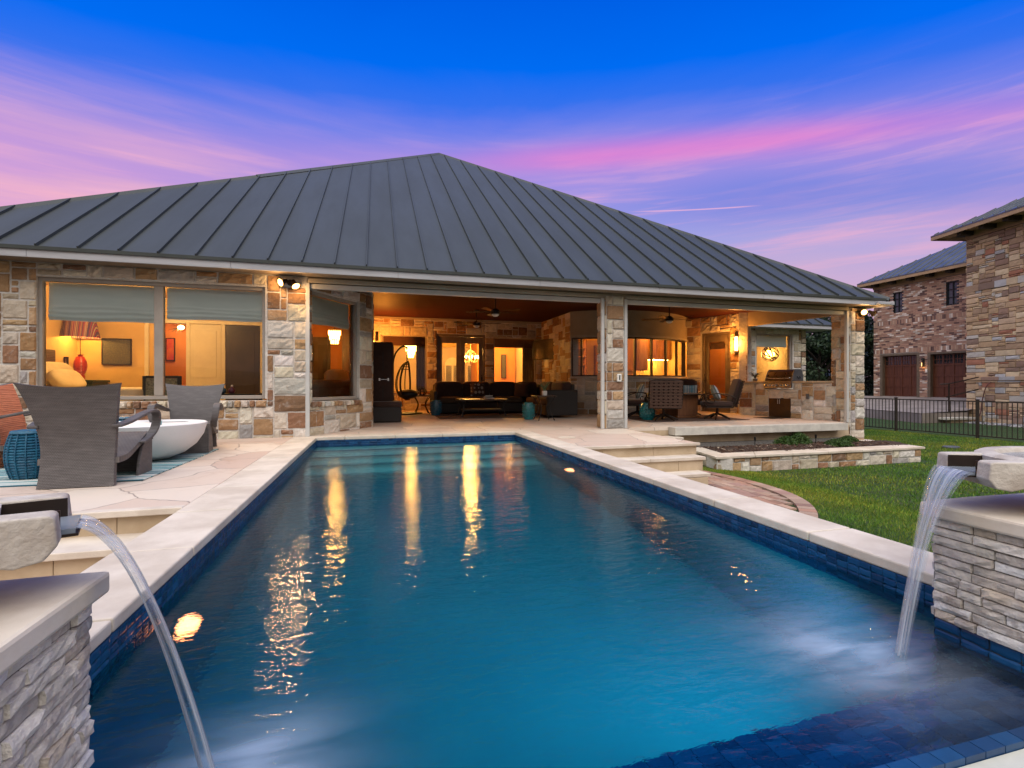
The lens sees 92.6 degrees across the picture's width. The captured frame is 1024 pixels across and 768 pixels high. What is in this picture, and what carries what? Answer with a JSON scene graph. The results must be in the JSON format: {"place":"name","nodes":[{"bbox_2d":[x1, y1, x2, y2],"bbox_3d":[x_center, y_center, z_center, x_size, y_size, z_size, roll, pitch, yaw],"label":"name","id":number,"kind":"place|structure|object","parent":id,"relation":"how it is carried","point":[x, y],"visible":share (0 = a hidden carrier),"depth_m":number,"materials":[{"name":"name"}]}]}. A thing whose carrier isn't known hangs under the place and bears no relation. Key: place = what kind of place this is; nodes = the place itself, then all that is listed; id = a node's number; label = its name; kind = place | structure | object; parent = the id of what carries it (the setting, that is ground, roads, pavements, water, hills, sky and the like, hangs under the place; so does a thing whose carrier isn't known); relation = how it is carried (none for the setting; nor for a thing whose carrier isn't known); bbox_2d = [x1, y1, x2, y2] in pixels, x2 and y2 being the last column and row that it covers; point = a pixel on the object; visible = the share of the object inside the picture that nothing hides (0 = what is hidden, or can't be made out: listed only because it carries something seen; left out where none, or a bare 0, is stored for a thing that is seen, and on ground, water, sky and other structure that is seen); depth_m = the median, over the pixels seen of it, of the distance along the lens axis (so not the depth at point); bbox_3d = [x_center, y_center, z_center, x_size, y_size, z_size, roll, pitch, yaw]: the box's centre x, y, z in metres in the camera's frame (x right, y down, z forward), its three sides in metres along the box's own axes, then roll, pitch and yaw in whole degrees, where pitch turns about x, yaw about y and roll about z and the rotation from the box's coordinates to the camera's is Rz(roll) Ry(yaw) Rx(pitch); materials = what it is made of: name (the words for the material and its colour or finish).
{"place":"outdoors","nodes":[
{"label":"outdoors","id":0,"kind":"place"},
{"bbox_2d":[142,376,181,400],"bbox_3d":[-6.282,0.338,8.926,0.590,0.985,0.535,0,0,-16],"label":"side chair","id":1,"kind":"object","parent":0,"point":[148,385],"visible":0.3,"depth_m":8.63,"materials":[{"name":"black fabric"}]},
{"bbox_2d":[0,0,1023,335],"label":"sky","id":2,"kind":"structure","parent":0,"point":[833,139],"materials":[{"name":"blue"}]},
{"bbox_2d":[321,410,848,435],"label":"patio floor","id":3,"kind":"structure","parent":0,"point":[425,421],"depth_m":10.53,"materials":[{"name":"beige stone"}]},
{"bbox_2d":[373,342,401,422],"bbox_3d":[-2.794,-0.066,10.941,0.640,1.770,0.760,0,0,-16],"label":"tall cabinet","id":4,"kind":"object","parent":3,"relation":"on","point":[386,408],"visible":0.9,"depth_m":10.81,"materials":[{"name":"wood"}]},
{"bbox_2d":[393,345,422,414],"bbox_3d":[-2.869,-0.126,13.226,0.900,1.838,0.978,0,0,-16],"label":"hanging chair","id":5,"kind":"object","parent":3,"relation":"on","point":[407,394],"visible":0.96,"depth_m":12.92,"materials":[{"name":"black metal"}]},
{"bbox_2d":[415,395,431,413],"bbox_3d":[-2.448,0.545,13.280,0.480,0.507,0.480,0,0,-16],"label":"end table","id":6,"kind":"object","parent":3,"relation":"on","point":[427,396],"visible":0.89,"depth_m":13.14,"materials":[{"name":"black metal"}]},
{"bbox_2d":[0,153,893,439],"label":"stone house","id":7,"kind":"structure","parent":3,"relation":"on","point":[426,251],"depth_m":9.78,"materials":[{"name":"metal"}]},
{"bbox_2d":[46,349,143,400],"bbox_3d":[-7.654,0.080,8.936,2.120,1.500,1.680,0,0,-16],"label":"bed","id":8,"kind":"object","parent":7,"relation":"on","point":[125,391],"visible":0.09,"depth_m":8.52,"materials":[{"name":"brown wood"}]},
{"bbox_2d":[46,362,72,386],"bbox_3d":[-8.439,-0.150,9.070,0.260,0.550,0.750,-25,2,-5],"label":"bed pillow","id":9,"kind":"object","parent":8,"relation":"on","point":[50,366],"visible":0.23,"depth_m":8.97,"materials":[{"name":"beige fabric"}]},
{"bbox_2d":[46,369,86,386],"bbox_3d":[-8.102,-0.080,8.904,0.220,0.420,0.600,-38,0,0],"label":"bed pillow","id":10,"kind":"object","parent":8,"relation":"on","point":[62,378],"visible":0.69,"depth_m":8.77,"materials":[{"name":"beige fabric"}]},
{"bbox_2d":[85,380,109,385],"bbox_3d":[-8.798,0.370,10.060,0.620,0.920,0.660,0,0,-16],"label":"nightstand","id":11,"kind":"object","parent":7,"relation":"on","point":[95,382],"visible":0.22,"depth_m":9.98,"materials":[{"name":"green paint"}]},
{"bbox_2d":[60,320,100,379],"bbox_3d":[-8.823,-0.715,10.002,0.640,1.250,0.640,0,0,-16],"label":"table lamp","id":12,"kind":"object","parent":11,"relation":"on","point":[80,330],"visible":0.84,"depth_m":9.89,"materials":[{"name":"red ceramic"}]},
{"bbox_2d":[101,338,131,364],"bbox_3d":[-8.470,-0.703,10.486,0.540,0.565,0.035,0,0,-16],"label":"wall picture","id":13,"kind":"object","parent":7,"relation":"attached to","point":[115,351],"depth_m":10.48,"materials":[{"name":"brown metal"}]},
{"bbox_2d":[38,277,264,399],"bbox_3d":[-5.428,-0.666,7.541,3.003,1.788,0.147,0,0,-16],"label":"window","id":14,"kind":"structure","parent":7,"relation":"in","point":[89,301],"depth_m":7.48,"materials":[{"name":"metal"}]},
{"bbox_2d":[166,338,174,360],"bbox_3d":[-8.593,-0.885,12.310,0.200,0.570,0.035,0,0,-16],"label":"wall picture","id":15,"kind":"object","parent":7,"relation":"attached to","point":[170,349],"depth_m":12.30,"materials":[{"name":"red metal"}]},
{"bbox_2d":[190,324,220,399],"bbox_3d":[-6.848,-0.260,10.944,0.610,2.160,0.033,0,0,-16],"label":"door","id":16,"kind":"structure","parent":7,"relation":"in","point":[205,340],"depth_m":10.93,"materials":[{"name":"white wood"}]},
{"bbox_2d":[226,325,259,399],"bbox_3d":[-6.130,-0.260,11.143,0.700,2.160,0.033,0,0,-16],"label":"door","id":17,"kind":"structure","parent":7,"relation":"in","point":[242,342],"depth_m":11.13,"materials":[{"name":"brown wood"}]},
{"bbox_2d":[277,278,300,289],"bbox_3d":[-3.562,-1.605,7.805,0.365,0.179,0.193,0,0,-16],"label":"flood light","id":18,"kind":"object","parent":7,"relation":"attached to","point":[294,284],"visible":1,"depth_m":7.80,"materials":[{"name":"brown metal"}]},
{"bbox_2d":[313,337,327,379],"bbox_3d":[-5.266,-0.240,13.446,0.380,2.120,0.050,0,0,-16],"label":"door","id":19,"kind":"structure","parent":7,"relation":"in","point":[320,344],"depth_m":13.42,"materials":[{"name":"brown wood"}]},
{"bbox_2d":[310,380,348,400],"bbox_3d":[-4.115,0.315,10.231,0.934,0.830,1.428,0,0,36],"label":"tufted sofa","id":20,"kind":"object","parent":7,"relation":"on","point":[328,388],"visible":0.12,"depth_m":10.01,"materials":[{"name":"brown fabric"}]},
{"bbox_2d":[324,369,348,379],"bbox_3d":[-3.718,-0.150,10.383,0.200,0.340,0.540,-19,-12,38],"label":"sofa pillow","id":21,"kind":"object","parent":20,"relation":"on","point":[335,374],"visible":0.58,"depth_m":10.29,"materials":[{"name":"fabric"}]},
{"bbox_2d":[310,291,356,400],"bbox_3d":[-3.245,-0.647,8.765,0.143,1.845,1.300,0,0,19],"label":"window","id":22,"kind":"structure","parent":7,"relation":"in","point":[325,312],"depth_m":9.04,"materials":[{"name":"metal"}]},
{"bbox_2d":[328,327,340,343],"bbox_3d":[-4.275,-1.435,11.786,0.286,0.910,0.282,0,0,-16],"label":"crystal chandelier","id":23,"kind":"object","parent":7,"relation":"hanging from","point":[331,334],"visible":0.98,"depth_m":11.72,"materials":[{"name":"white glass"}]},
{"bbox_2d":[380,334,426,391],"bbox_3d":[-3.259,-0.635,14.847,1.443,1.750,0.255,0,0,-16],"label":"window","id":24,"kind":"structure","parent":7,"relation":"in","point":[400,340],"depth_m":14.91,"materials":[{"name":"wood"}]},
{"bbox_2d":[404,346,415,357],"bbox_3d":[-3.369,-1.495,16.293,0.425,1.210,0.425,0,0,-16],"label":"crystal chandelier","id":25,"kind":"object","parent":7,"relation":"hanging from","point":[412,349],"visible":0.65,"depth_m":16.22,"materials":[{"name":"white glass"}]},
{"bbox_2d":[416,346,424,390],"bbox_3d":[-2.782,-0.400,15.152,0.360,2.300,0.056,0,0,-16],"label":"curtain","id":26,"kind":"object","parent":7,"relation":"hanging from","point":[420,366],"visible":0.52,"depth_m":15.14,"materials":[{"name":"fabric"}]},
{"bbox_2d":[444,357,455,380],"bbox_3d":[-2.388,-0.590,19.594,0.620,0.980,0.125,0,0,-16],"label":"arched window","id":27,"kind":"structure","parent":7,"relation":"in","point":[450,364],"depth_m":19.54,"materials":[{"name":"yellow glass"}]},
{"bbox_2d":[436,334,484,383],"bbox_3d":[-1.600,-0.360,15.213,1.550,2.380,0.230,0,0,-16],"label":"door","id":28,"kind":"structure","parent":7,"relation":"in","point":[460,340],"depth_m":15.19,"materials":[{"name":"paint"}]},
{"bbox_2d":[466,362,470,381],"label":"arched window","id":29,"kind":"structure","parent":7,"relation":"in","point":[468,367],"depth_m":19.73,"materials":[{"name":"yellow glass"}]},
{"bbox_2d":[453,310,500,327],"bbox_3d":[-0.942,-1.772,13.276,1.291,0.485,1.234,0,0,23],"label":"ceiling fan","id":30,"kind":"object","parent":7,"relation":"hanging from","point":[476,324],"visible":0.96,"depth_m":13.16,"materials":[{"name":"black metal"}]},
{"bbox_2d":[466,298,516,316],"bbox_3d":[-0.333,-1.772,11.085,1.234,0.485,1.291,0,0,-33],"label":"ceiling fan","id":31,"kind":"object","parent":7,"relation":"hanging from","point":[495,312],"visible":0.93,"depth_m":11.02,"materials":[{"name":"black metal"}]},
{"bbox_2d":[501,354,505,377],"bbox_3d":[-0.317,-0.700,18.753,0.200,0.900,0.035,0,0,-16],"label":"wall picture","id":32,"kind":"object","parent":7,"relation":"attached to","point":[503,365],"depth_m":18.74,"materials":[{"name":"brown metal"}]},
{"bbox_2d":[493,338,535,381],"bbox_3d":[0.085,-0.635,15.777,1.500,1.750,0.255,0,0,-16],"label":"window","id":33,"kind":"structure","parent":7,"relation":"in","point":[498,342],"depth_m":15.85,"materials":[{"name":"wood"}]},
{"bbox_2d":[522,348,533,381],"bbox_3d":[0.551,-0.400,16.079,0.440,2.300,0.056,0,0,-16],"label":"curtain","id":34,"kind":"object","parent":7,"relation":"hanging from","point":[527,366],"visible":0.44,"depth_m":16.07,"materials":[{"name":"fabric"}]},
{"bbox_2d":[533,339,553,359],"bbox_3d":[1.125,-1.080,15.176,0.365,0.620,1.000,0,0,-44],"label":"television","id":35,"kind":"object","parent":7,"relation":"attached to","point":[543,349],"visible":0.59,"depth_m":15.07,"materials":[{"name":"black metal"}]},
{"bbox_2d":[594,345,597,374],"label":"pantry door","id":36,"kind":"structure","parent":7,"relation":"in","point":[595,347],"depth_m":17.46,"materials":[{"name":"brown wood"}]},
{"bbox_2d":[571,337,685,376],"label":"window","id":37,"kind":"structure","parent":7,"relation":"in","point":[683,344],"depth_m":13.56,"materials":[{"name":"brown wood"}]},
{"bbox_2d":[642,307,689,322],"bbox_3d":[3.989,-1.772,12.274,1.234,0.485,1.291,0,0,-18],"label":"ceiling fan","id":38,"kind":"object","parent":7,"relation":"hanging from","point":[669,319],"visible":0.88,"depth_m":12.21,"materials":[{"name":"black metal"}]},
{"bbox_2d":[701,331,729,412],"bbox_3d":[6.067,-0.355,14.463,0.230,2.350,0.900,0,0,-38],"label":"door","id":39,"kind":"structure","parent":7,"relation":"in","point":[719,337],"depth_m":14.56,"materials":[{"name":"paint"}]},
{"bbox_2d":[761,347,778,361],"bbox_3d":[8.821,-1.316,16.725,0.548,1.068,0.548,0,0,-16],"label":"orb pendant","id":40,"kind":"object","parent":7,"relation":"hanging from","point":[769,353],"visible":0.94,"depth_m":16.60,"materials":[{"name":"brown metal"}]},
{"bbox_2d":[756,333,790,378],"bbox_3d":[8.483,-0.775,15.979,1.430,1.750,0.143,0,0,-16],"label":"window","id":41,"kind":"structure","parent":7,"relation":"in","point":[762,340],"depth_m":16.06,"materials":[{"name":"fabric"}]},
{"bbox_2d":[434,413,522,418],"bbox_3d":[-0.822,0.799,12.564,2.250,0.030,1.550,0,0,-16],"label":"rug","id":42,"kind":"object","parent":3,"relation":"on","point":[476,415],"visible":0.96,"depth_m":12.50,"materials":[{"name":"brown fabric"}]},
{"bbox_2d":[430,400,441,415],"bbox_3d":[-1.972,0.596,12.686,0.322,0.404,0.318,0,0,-16],"label":"garden stool","id":43,"kind":"object","parent":42,"relation":"on","point":[435,407],"visible":1,"depth_m":12.57,"materials":[{"name":"blue ceramic"}]},
{"bbox_2d":[455,398,508,416],"bbox_3d":[-0.778,0.589,12.499,1.240,0.446,0.720,0,0,-16],"label":"coffee table","id":44,"kind":"object","parent":42,"relation":"on","point":[483,399],"visible":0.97,"depth_m":12.27,"materials":[{"name":"brown wood"}]},
{"bbox_2d":[430,381,577,415],"bbox_3d":[-0.365,0.335,13.029,3.320,0.850,2.940,0,0,-16],"label":"sectional sofa","id":45,"kind":"object","parent":3,"relation":"on","point":[563,403],"visible":0.83,"depth_m":13.31,"materials":[{"name":"wicker"}]},
{"bbox_2d":[470,382,484,395],"bbox_3d":[-0.972,0.130,13.867,0.420,0.400,0.146,0,-14,-16],"label":"throw pillow","id":46,"kind":"object","parent":45,"relation":"on","point":[477,388],"visible":0.99,"depth_m":13.81,"materials":[{"name":"fabric"}]},
{"bbox_2d":[514,383,528,396],"bbox_3d":[0.271,0.150,14.140,0.440,0.420,0.146,0,-16,19],"label":"throw pillow","id":47,"kind":"object","parent":45,"relation":"on","point":[520,389],"visible":0.98,"depth_m":14.08,"materials":[{"name":"brown fabric"}]},
{"bbox_2d":[522,402,534,419],"bbox_3d":[0.391,0.617,11.526,0.312,0.404,0.308,0,0,-16],"label":"garden stool","id":48,"kind":"object","parent":3,"relation":"on","point":[528,411],"visible":1,"depth_m":11.42,"materials":[{"name":"teal ceramic"}]},
{"bbox_2d":[531,395,556,420],"bbox_3d":[0.743,0.544,11.396,0.480,0.571,0.480,0,0,-16],"label":"end table","id":49,"kind":"object","parent":3,"relation":"on","point":[538,396],"visible":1,"depth_m":11.31,"materials":[{"name":"brown wood"}]},
{"bbox_2d":[627,414,749,421],"bbox_3d":[4.103,0.821,12.024,2.650,0.032,1.730,0,0,-16],"label":"rug","id":50,"kind":"object","parent":3,"relation":"on","point":[701,418],"visible":0.59,"depth_m":11.55,"materials":[{"name":"brown fabric"}]},
{"bbox_2d":[627,392,647,416],"bbox_3d":[3.078,0.331,12.360,0.894,0.961,0.809,0,0,6],"label":"swivel chair","id":51,"kind":"object","parent":50,"relation":"on","point":[634,402],"visible":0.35,"depth_m":12.06,"materials":[{"name":"brown metal"}]},
{"bbox_2d":[635,384,644,398],"bbox_3d":[3.218,0.170,12.313,0.146,0.400,0.420,20,2,6],"label":"throw pillow","id":52,"kind":"object","parent":51,"relation":"on","point":[641,387],"visible":0.94,"depth_m":12.17,"materials":[{"name":"grey fabric"}]},
{"bbox_2d":[639,402,655,419],"bbox_3d":[3.172,0.622,11.470,0.374,0.414,0.370,0,0,-16],"label":"ceramic vase","id":53,"kind":"object","parent":50,"relation":"on","point":[646,412],"visible":0.84,"depth_m":11.34,"materials":[{"name":"teal ceramic"}]},
{"bbox_2d":[644,378,682,420],"bbox_3d":[3.483,0.344,11.214,0.809,0.961,0.894,0,0,10],"label":"swivel chair","id":54,"kind":"object","parent":50,"relation":"on","point":[663,394],"visible":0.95,"depth_m":10.87,"materials":[{"name":"brown wicker"}]},
{"bbox_2d":[680,379,705,414],"bbox_3d":[4.654,0.328,13.057,0.809,0.961,0.894,0,0,6],"label":"swivel chair","id":55,"kind":"object","parent":50,"relation":"on","point":[689,382],"visible":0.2,"depth_m":13.32,"materials":[{"name":"brown metal"}]},
{"bbox_2d":[683,385,696,392],"bbox_3d":[4.631,0.190,12.830,0.420,0.360,0.146,0,15,4],"label":"throw pillow","id":56,"kind":"object","parent":55,"relation":"on","point":[689,388],"visible":0.52,"depth_m":12.76,"materials":[{"name":"blue fabric"}]},
{"bbox_2d":[699,379,744,419],"bbox_3d":[5.004,0.344,11.707,0.894,0.961,0.809,0,0,12],"label":"swivel chair","id":57,"kind":"object","parent":50,"relation":"on","point":[734,393],"visible":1,"depth_m":11.42,"materials":[{"name":"brown metal"}]},
{"bbox_2d":[710,385,720,399],"bbox_3d":[4.860,0.190,11.710,0.146,0.400,0.420,-25,-5,11],"label":"throw pillow","id":58,"kind":"object","parent":57,"relation":"on","point":[713,389],"visible":0.92,"depth_m":11.56,"materials":[{"name":"grey fabric"}]},
{"bbox_2d":[669,422,847,435],"bbox_3d":[5.252,0.923,10.261,4.340,0.154,0.237,0,0,-16],"label":"pale floor ledge","id":59,"kind":"object","parent":3,"relation":"attached to","point":[734,429],"visible":1,"depth_m":10.10,"materials":[{"name":"beige stone"}]},
{"bbox_2d":[739,381,833,420],"bbox_3d":[7.126,0.393,12.603,0.650,0.955,2.446,0,0,-31],"label":"grill counter","id":60,"kind":"object","parent":3,"relation":"on","point":[806,400],"visible":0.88,"depth_m":12.27,"materials":[{"name":"stone"}]},
{"bbox_2d":[769,398,790,417],"bbox_3d":[6.845,0.593,12.523,0.076,0.505,0.565,0,0,-31],"label":"cabinet door","id":61,"kind":"structure","parent":60,"relation":"in","point":[778,407],"depth_m":12.50,"materials":[{"name":"brown wood"}]},
{"bbox_2d":[764,369,802,387],"bbox_3d":[7.016,-0.152,12.635,0.607,0.484,0.768,0,0,-31],"label":"gas grill","id":62,"kind":"object","parent":60,"relation":"on","point":[780,378],"visible":0.98,"depth_m":12.46,"materials":[{"name":"silver metal"}]},
{"bbox_2d":[664,393,703,417],"bbox_3d":[4.227,0.514,12.230,1.036,0.600,0.925,0,0,-16],"label":"table","id":63,"kind":"object","parent":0,"point":[689,409],"visible":0.6,"depth_m":11.97,"materials":[{"name":"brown wood"}]},
{"bbox_2d":[703,470,817,517],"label":"brick path","id":64,"kind":"structure","parent":0,"point":[761,492],"depth_m":6.27,"materials":[{"name":"brown brick"}]},
{"bbox_2d":[699,417,1023,551],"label":"lawn","id":65,"kind":"structure","parent":0,"point":[878,422],"depth_m":8.16,"materials":[{"name":"green plant"}]},
{"bbox_2d":[864,397,1023,439],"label":"metal fence","id":66,"kind":"object","parent":65,"relation":"on","point":[896,428],"visible":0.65,"depth_m":14.75,"materials":[{"name":"black metal"}]},
{"bbox_2d":[864,396,970,422],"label":"driveway","id":67,"kind":"structure","parent":0,"point":[878,408],"depth_m":22.06,"materials":[{"name":"concrete"}]},
{"bbox_2d":[940,377,978,411],"bbox_3d":[18.316,0.403,19.948,1.452,1.453,0.271,0,0,7],"label":"handrail","id":68,"kind":"object","parent":67,"relation":"on","point":[948,396],"visible":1,"depth_m":19.93,"materials":[{"name":"brown metal"}]},
{"bbox_2d":[964,421,1021,426],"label":"gravel","id":69,"kind":"structure","parent":0,"point":[1004,424],"depth_m":18.68,"materials":[{"name":"grey gravel"}]},
{"label":"ground","id":70,"kind":"structure","parent":0,"visible":0},
{"bbox_2d":[0,571,108,767],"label":"stone pedestal","id":71,"kind":"object","parent":70,"relation":"on","point":[45,665],"visible":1,"depth_m":1.05,"materials":[{"name":"stone"}]},
{"bbox_2d":[0,492,83,569],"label":"water bowl","id":72,"kind":"object","parent":71,"relation":"on","point":[34,529],"visible":0.99,"depth_m":1.02,"materials":[{"name":"concrete"}]},
{"bbox_2d":[78,516,213,767],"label":"water stream","id":73,"kind":"structure","parent":72,"relation":"attached to","point":[152,597],"depth_m":1.17,"materials":[{"name":"clear liquid"}]},
{"bbox_2d":[88,435,1023,767],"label":"pool basin","id":74,"kind":"object","parent":70,"relation":"in","point":[114,643],"visible":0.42,"depth_m":2.54,"materials":[{"name":"tile"}]},
{"bbox_2d":[88,440,1023,767],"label":"pool water","id":75,"kind":"structure","parent":74,"relation":"in","point":[480,604],"depth_m":1.86,"materials":[{"name":"blue liquid"}]},
{"bbox_2d":[959,749,1023,767],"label":"pool edge","id":76,"kind":"object","parent":74,"relation":"attached to","point":[1014,759],"depth_m":1.29,"materials":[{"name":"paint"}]},
{"bbox_2d":[639,425,849,441],"bbox_3d":[1.442,1.271,7.075,14.230,0.758,4.940,0,0,-16],"label":"deck base","id":77,"kind":"object","parent":70,"relation":"on","point":[748,436],"visible":0.16,"depth_m":10.30,"materials":[{"name":"stone"}]},
{"bbox_2d":[0,428,695,510],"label":"flagstone deck","id":78,"kind":"structure","parent":77,"relation":"on","point":[185,484],"depth_m":4.58,"materials":[{"name":"beige stone"}]},
{"bbox_2d":[0,449,217,486],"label":"rug","id":79,"kind":"object","parent":78,"relation":"on","point":[159,466],"visible":0.2,"depth_m":4.66,"materials":[{"name":"blue fabric"}]},
{"bbox_2d":[0,383,30,467],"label":"wicker lounge chair","id":80,"kind":"object","parent":79,"relation":"on","point":[13,414],"visible":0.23,"depth_m":5.15,"materials":[{"name":"orange plastic"}]},
{"bbox_2d":[3,429,39,479],"bbox_3d":[-4.369,0.624,4.442,0.347,0.432,0.349,0,0,-16],"label":"woven stool","id":81,"kind":"object","parent":79,"relation":"on","point":[21,453],"visible":0.63,"depth_m":4.31,"materials":[{"name":"blue wicker"}]},
{"bbox_2d":[13,383,160,489],"bbox_3d":[-3.667,0.418,4.302,0.756,0.864,0.895,0,0,-17],"label":"wicker lounge chair","id":82,"kind":"object","parent":79,"relation":"on","point":[83,442],"visible":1,"depth_m":4.02,"materials":[{"name":"grey wicker"}]},
{"bbox_2d":[118,419,206,459],"bbox_3d":[-4.089,0.634,5.485,1.150,0.408,1.150,0,0,-16],"label":"fire bowl","id":83,"kind":"object","parent":79,"relation":"on","point":[171,437],"visible":0.54,"depth_m":5.32,"materials":[{"name":"white concrete"}]},
{"bbox_2d":[147,383,224,453],"bbox_3d":[-4.170,0.418,6.340,0.756,0.864,0.895,0,0,-24],"label":"wicker lounge chair","id":84,"kind":"object","parent":79,"relation":"on","point":[195,402],"visible":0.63,"depth_m":6.55,"materials":[{"name":"grey wicker"}]},
{"bbox_2d":[0,436,710,580],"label":"stone steps","id":85,"kind":"structure","parent":77,"relation":"on","point":[83,550],"depth_m":3.33,"materials":[{"name":"beige stone"}]},
{"bbox_2d":[696,439,924,470],"bbox_3d":[5.809,1.395,9.829,5.138,0.430,1.450,0,0,-16],"label":"raised planter","id":86,"kind":"object","parent":70,"relation":"on","point":[774,456],"visible":0.87,"depth_m":9.27,"materials":[{"name":"stone"}]},
{"bbox_2d":[696,437,839,446],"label":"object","id":87,"kind":"object","parent":86,"relation":"in","point":[728,443],"visible":0.14,"depth_m":10.22,"materials":[{"name":"brown soil"}]},
{"bbox_2d":[771,435,798,445],"bbox_3d":[5.613,1.159,9.954,0.518,0.270,0.527,0,0,-16],"label":"round shrub","id":88,"kind":"object","parent":86,"relation":"in","point":[788,440],"visible":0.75,"depth_m":9.90,"materials":[{"name":"green plant"}]},
{"bbox_2d":[789,432,812,444],"bbox_3d":[6.083,1.144,10.375,0.558,0.300,0.563,0,0,-16],"label":"round shrub","id":89,"kind":"object","parent":86,"relation":"in","point":[800,438],"visible":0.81,"depth_m":10.26,"materials":[{"name":"green plant"}]},
{"bbox_2d":[823,438,854,446],"bbox_3d":[6.806,1.210,10.243,0.549,0.189,0.534,0,0,-16],"label":"round shrub","id":90,"kind":"object","parent":86,"relation":"in","point":[837,442],"visible":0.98,"depth_m":10.10,"materials":[{"name":"green plant"}]},
{"bbox_2d":[840,435,860,441],"bbox_3d":[7.378,1.207,10.763,0.448,0.194,0.442,0,0,-16],"label":"round shrub","id":91,"kind":"object","parent":86,"relation":"in","point":[850,438],"visible":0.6,"depth_m":10.66,"materials":[{"name":"green plant"}]},
{"bbox_2d":[806,315,873,380],"bbox_3d":[19.322,-1.437,30.542,5.940,6.123,6.358,0,0,-16],"label":"leafy tree","id":92,"kind":"object","parent":70,"relation":"on","point":[820,344],"visible":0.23,"depth_m":29.38,"materials":[{"name":"green plant"}]},
{"bbox_2d":[806,377,873,395],"bbox_3d":[19.373,0.617,31.067,18.970,2.262,1.766,0,0,-30],"label":"hedge","id":93,"kind":"object","parent":70,"relation":"on","point":[869,391],"visible":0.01,"depth_m":33.90,"materials":[{"name":"green plant"}]},
{"bbox_2d":[857,197,1023,424],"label":"brick house","id":94,"kind":"structure","parent":70,"relation":"on","point":[954,313],"depth_m":23.16,"materials":[{"name":"brick"}]},
{"bbox_2d":[893,291,902,312],"bbox_3d":[20.725,-4.390,26.190,0.110,1.120,0.557,0,0,-16],"label":"window","id":95,"kind":"structure","parent":94,"relation":"in","point":[897,296],"depth_m":26.19,"materials":[{"name":"black glass"}]},
{"bbox_2d":[880,352,919,396],"bbox_3d":[20.795,-0.500,26.144,0.320,2.300,2.030,0,0,-16],"label":"garage door","id":96,"kind":"structure","parent":94,"relation":"in","point":[899,373],"depth_m":26.23,"materials":[{"name":"paint"}]},
{"bbox_2d":[927,350,966,397],"bbox_3d":[21.447,-0.485,23.800,0.320,2.270,2.065,0,0,-16],"label":"garage door","id":97,"kind":"structure","parent":94,"relation":"in","point":[946,366],"depth_m":24.12,"materials":[{"name":"paint"}]},
{"bbox_2d":[946,280,958,305],"bbox_3d":[21.410,-4.430,23.725,0.110,1.160,0.560,0,0,-16],"label":"window","id":98,"kind":"structure","parent":94,"relation":"in","point":[951,287],"depth_m":23.78,"materials":[{"name":"black glass"}]},
{"bbox_2d":[938,417,974,422],"bbox_3d":[18.004,1.490,19.980,1.600,0.320,0.650,0,0,-16],"label":"stone bench","id":99,"kind":"object","parent":70,"relation":"on","point":[956,419],"visible":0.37,"depth_m":19.73,"materials":[{"name":"grey stone"}]},
{"bbox_2d":[920,493,1023,671],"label":"stone pedestal","id":100,"kind":"object","parent":70,"relation":"on","point":[978,568],"visible":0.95,"depth_m":1.81,"materials":[{"name":"stone"}]},
{"bbox_2d":[936,446,1023,491],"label":"water bowl","id":101,"kind":"object","parent":100,"relation":"on","point":[999,467],"visible":0.95,"depth_m":1.80,"materials":[{"name":"concrete"}]},
{"bbox_2d":[896,466,962,654],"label":"water stream","id":102,"kind":"structure","parent":101,"relation":"attached to","point":[932,487],"depth_m":1.84,"materials":[{"name":"liquid"}]},
{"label":"coping base","id":103,"kind":"structure","parent":0,"visible":0},
{"bbox_2d":[81,430,934,652],"bbox_3d":[-0.654,0.877,5.020,4.010,0.056,7.616,0,0,-16],"label":"pool coping","id":104,"kind":"object","parent":103,"relation":"on","point":[162,553],"visible":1,"depth_m":2.95,"materials":[{"name":"stone"}]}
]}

